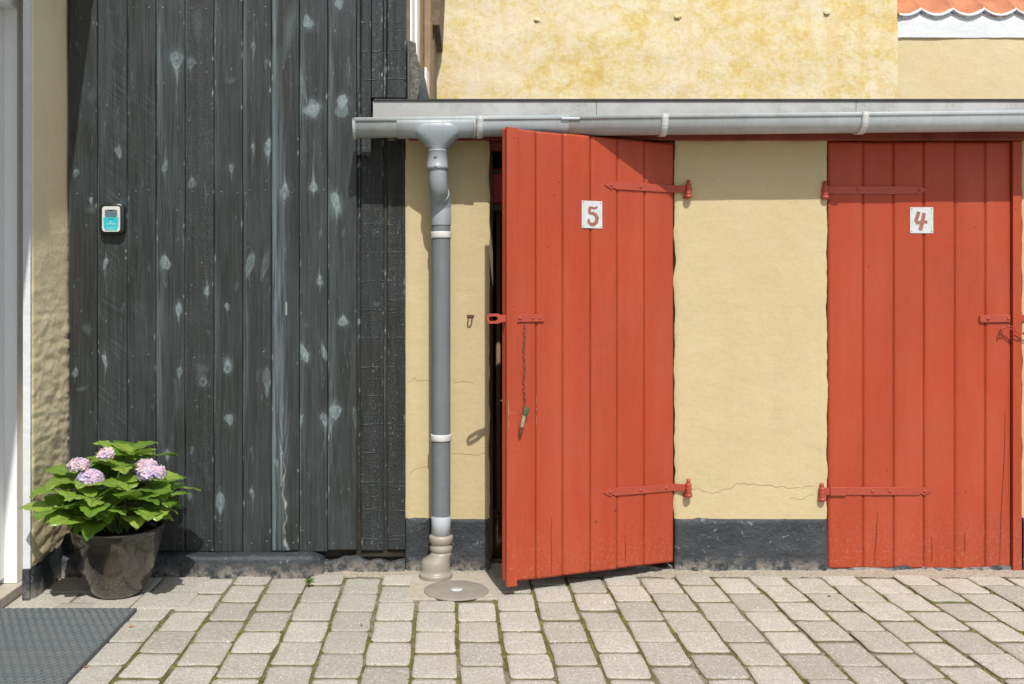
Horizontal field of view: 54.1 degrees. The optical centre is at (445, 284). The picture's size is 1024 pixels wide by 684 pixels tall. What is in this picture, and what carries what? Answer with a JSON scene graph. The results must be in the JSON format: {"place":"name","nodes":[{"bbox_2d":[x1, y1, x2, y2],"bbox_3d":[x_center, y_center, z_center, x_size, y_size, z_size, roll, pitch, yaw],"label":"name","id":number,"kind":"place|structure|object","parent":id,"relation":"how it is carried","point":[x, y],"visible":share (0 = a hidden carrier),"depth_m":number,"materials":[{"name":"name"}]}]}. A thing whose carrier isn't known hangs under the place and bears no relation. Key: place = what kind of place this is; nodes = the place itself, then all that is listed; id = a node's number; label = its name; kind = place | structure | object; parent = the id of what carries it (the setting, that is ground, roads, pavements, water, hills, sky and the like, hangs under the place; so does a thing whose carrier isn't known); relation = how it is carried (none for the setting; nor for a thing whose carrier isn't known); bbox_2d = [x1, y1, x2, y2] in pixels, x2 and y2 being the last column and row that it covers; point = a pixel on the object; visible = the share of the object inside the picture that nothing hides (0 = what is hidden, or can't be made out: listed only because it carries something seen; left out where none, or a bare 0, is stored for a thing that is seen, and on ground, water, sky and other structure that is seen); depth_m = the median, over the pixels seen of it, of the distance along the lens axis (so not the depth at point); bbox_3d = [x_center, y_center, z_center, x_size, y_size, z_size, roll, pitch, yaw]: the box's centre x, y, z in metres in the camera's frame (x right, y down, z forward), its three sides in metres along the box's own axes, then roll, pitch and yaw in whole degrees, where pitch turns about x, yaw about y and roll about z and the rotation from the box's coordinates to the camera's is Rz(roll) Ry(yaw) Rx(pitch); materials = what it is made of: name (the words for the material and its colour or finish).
{"place":"outdoors","nodes":[
{"label":"outdoors","id":0,"kind":"place"},
{"bbox_2d":[3,577,210,610],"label":"slab paving","id":1,"kind":"structure","parent":0,"point":[172,593],"depth_m":3.73,"materials":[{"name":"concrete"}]},
{"bbox_2d":[70,515,164,598],"bbox_3d":[-1.239,1.039,3.780,0.344,0.256,0.344,0,0,0],"label":"plant pot","id":2,"kind":"object","parent":1,"relation":"on","point":[114,565],"visible":0.74,"depth_m":3.66,"materials":[{"name":"ceramic"}]},
{"bbox_2d":[18,440,200,540],"bbox_3d":[-1.242,0.769,3.718,0.592,0.351,0.554,0,0,0],"label":"hydrangea","id":3,"kind":"object","parent":2,"relation":"on","point":[91,510],"visible":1,"depth_m":3.62,"materials":[{"name":"green plant"}]},
{"bbox_2d":[4,463,1023,683],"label":"ground","id":4,"kind":"structure","parent":0,"point":[508,680],"depth_m":3.42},
{"bbox_2d":[0,0,68,607],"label":"plastered house","id":5,"kind":"structure","parent":4,"relation":"on","point":[34,246],"depth_m":3.77,"materials":[{"name":"beige paint"}]},
{"bbox_2d":[0,8,3,579],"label":"door","id":6,"kind":"structure","parent":5,"relation":"in","point":[1,10],"depth_m":3.75,"materials":[{"name":"white wood"}]},
{"bbox_2d":[61,0,444,578],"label":"timber building","id":7,"kind":"structure","parent":4,"relation":"on","point":[237,316],"depth_m":4.04,"materials":[{"name":"wood"}]},
{"bbox_2d":[99,204,125,233],"bbox_3d":[-1.341,-0.263,4.022,0.099,0.122,0.038,0,0,0],"label":"electronic card reader","id":8,"kind":"object","parent":7,"relation":"attached to","point":[112,218],"visible":1,"depth_m":4.01,"materials":[{"name":"white plastic"}]},
{"bbox_2d":[410,0,414,41],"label":"window frame","id":9,"kind":"structure","parent":7,"relation":"in","point":[412,2],"depth_m":4.14,"materials":[{"name":"white wood"}]},
{"bbox_2d":[415,0,418,60],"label":"window frame","id":10,"kind":"structure","parent":7,"relation":"in","point":[416,1],"depth_m":4.34,"materials":[{"name":"white wood"}]},
{"bbox_2d":[425,67,428,94],"bbox_3d":[-0.099,-0.813,4.812,0.030,0.440,0.121,0,0,4],"label":"window frame","id":11,"kind":"structure","parent":7,"relation":"in","point":[426,70],"depth_m":4.79,"materials":[{"name":"white wood"}]},
{"bbox_2d":[437,0,897,98],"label":"yellow house","id":12,"kind":"structure","parent":4,"relation":"on","point":[670,49],"depth_m":5.26,"materials":[{"name":"yellow paint"}]},
{"bbox_2d":[322,568,1023,578],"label":"mortar fillet","id":13,"kind":"object","parent":4,"relation":"on","point":[931,573],"visible":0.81,"depth_m":4.03,"materials":[{"name":"grey concrete"}]},
{"bbox_2d":[373,99,1023,586],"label":"shed","id":14,"kind":"structure","parent":4,"relation":"on","point":[771,351],"depth_m":4.06,"materials":[{"name":"yellow paint"}]},
{"bbox_2d":[419,149,452,581],"bbox_3d":[-0.030,0.323,3.963,0.144,1.695,0.172,0,0,-32],"label":"downpipe","id":15,"kind":"object","parent":14,"relation":"attached to","point":[435,564],"visible":1,"depth_m":3.95,"materials":[{"name":"grey plastic"}]},
{"bbox_2d":[493,213,501,525],"bbox_3d":[0.281,0.331,4.517,0.220,1.631,0.090,0,0,0],"label":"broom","id":16,"kind":"object","parent":14,"relation":"in","point":[497,509],"visible":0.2,"depth_m":4.50,"materials":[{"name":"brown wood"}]},
{"bbox_2d":[493,399,501,506],"bbox_3d":[0.313,0.851,4.683,0.280,0.608,0.276,0,0,0],"label":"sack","id":17,"kind":"object","parent":14,"relation":"in","point":[494,464],"visible":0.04,"depth_m":4.59,"materials":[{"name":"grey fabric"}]},
{"bbox_2d":[493,514,501,556],"bbox_3d":[0.221,1.067,4.253,0.056,0.175,0.056,0,0,0],"label":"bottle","id":18,"kind":"object","parent":14,"relation":"on","point":[497,539],"visible":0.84,"depth_m":4.23,"materials":[{"name":"brown glass"}]},
{"bbox_2d":[493,204,501,221],"bbox_3d":[0.620,-0.333,4.728,1.540,0.029,0.850,0,0,0],"label":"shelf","id":19,"kind":"object","parent":14,"relation":"attached to","point":[497,208],"depth_m":4.31,"materials":[{"name":"brown wood"}]},
{"bbox_2d":[493,168,501,203],"bbox_3d":[0.282,-0.426,4.439,0.190,0.155,0.248,0,0,0],"label":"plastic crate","id":20,"kind":"object","parent":19,"relation":"on","point":[497,185],"depth_m":4.32,"materials":[{"name":"red plastic"}]},
{"bbox_2d":[486,127,692,586],"bbox_3d":[0.563,0.272,3.892,0.925,1.713,0.112,0,0,-25],"label":"door","id":21,"kind":"structure","parent":14,"relation":"in","point":[588,486],"depth_m":3.88,"materials":[{"name":"red paint"}]},
{"bbox_2d":[518,324,528,435],"bbox_3d":[0.293,0.358,3.744,0.040,0.419,0.022,0,0,0],"label":"chain","id":22,"kind":"object","parent":21,"relation":"hanging from","point":[524,415],"visible":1,"depth_m":3.74,"materials":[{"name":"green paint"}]},
{"bbox_2d":[352,110,1023,149],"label":"rain gutter","id":23,"kind":"object","parent":14,"relation":"attached to","point":[441,132],"visible":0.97,"depth_m":3.86,"materials":[{"name":"grey plastic"}]},
{"bbox_2d":[818,141,1023,570],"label":"door","id":24,"kind":"structure","parent":14,"relation":"in","point":[924,249],"depth_m":4.07,"materials":[{"name":"red paint"}]},
{"bbox_2d":[1001,325,1023,334],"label":"chain","id":25,"kind":"object","parent":14,"relation":"attached to","point":[1008,326],"visible":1,"depth_m":4.04,"materials":[{"name":"red paint"}]},
{"bbox_2d":[56,574,1023,683],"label":"pavement","id":26,"kind":"structure","parent":0,"point":[301,644],"depth_m":3.33,"materials":[{"name":"grey stone"}]},
{"bbox_2d":[0,608,136,683],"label":"door mat","id":27,"kind":"object","parent":26,"relation":"on","point":[52,645],"depth_m":3.25,"materials":[{"name":"grey rubber"}]},
{"bbox_2d":[304,578,313,586],"bbox_3d":[-0.524,1.149,3.843,0.040,0.035,0.040,0,0,0],"label":"weed","id":28,"kind":"object","parent":26,"relation":"on","point":[309,580],"visible":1,"depth_m":3.84,"materials":[{"name":"green plant"}]},
{"bbox_2d":[404,572,500,600],"bbox_3d":[0.030,1.172,3.873,0.370,0.012,0.340,0,0,0],"label":"drain surround","id":29,"kind":"object","parent":26,"relation":"on","point":[415,590],"visible":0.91,"depth_m":3.88,"materials":[{"name":"concrete"}]},
{"bbox_2d":[424,580,488,600],"bbox_3d":[0.041,1.164,3.798,0.247,0.009,0.247,0,0,0],"label":"drain cover","id":30,"kind":"object","parent":29,"relation":"on","point":[455,590],"visible":1,"depth_m":3.79,"materials":[{"name":"metal"}]},
{"bbox_2d":[110,578,1023,683],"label":"moss","id":31,"kind":"object","parent":26,"relation":"on","point":[457,643],"visible":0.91,"depth_m":3.29,"materials":[{"name":"green plant"}]},
{"bbox_2d":[897,0,1023,98],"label":"tiled house","id":32,"kind":"structure","parent":0,"point":[965,49],"depth_m":5.28,"materials":[{"name":"beige paint"}]}
]}

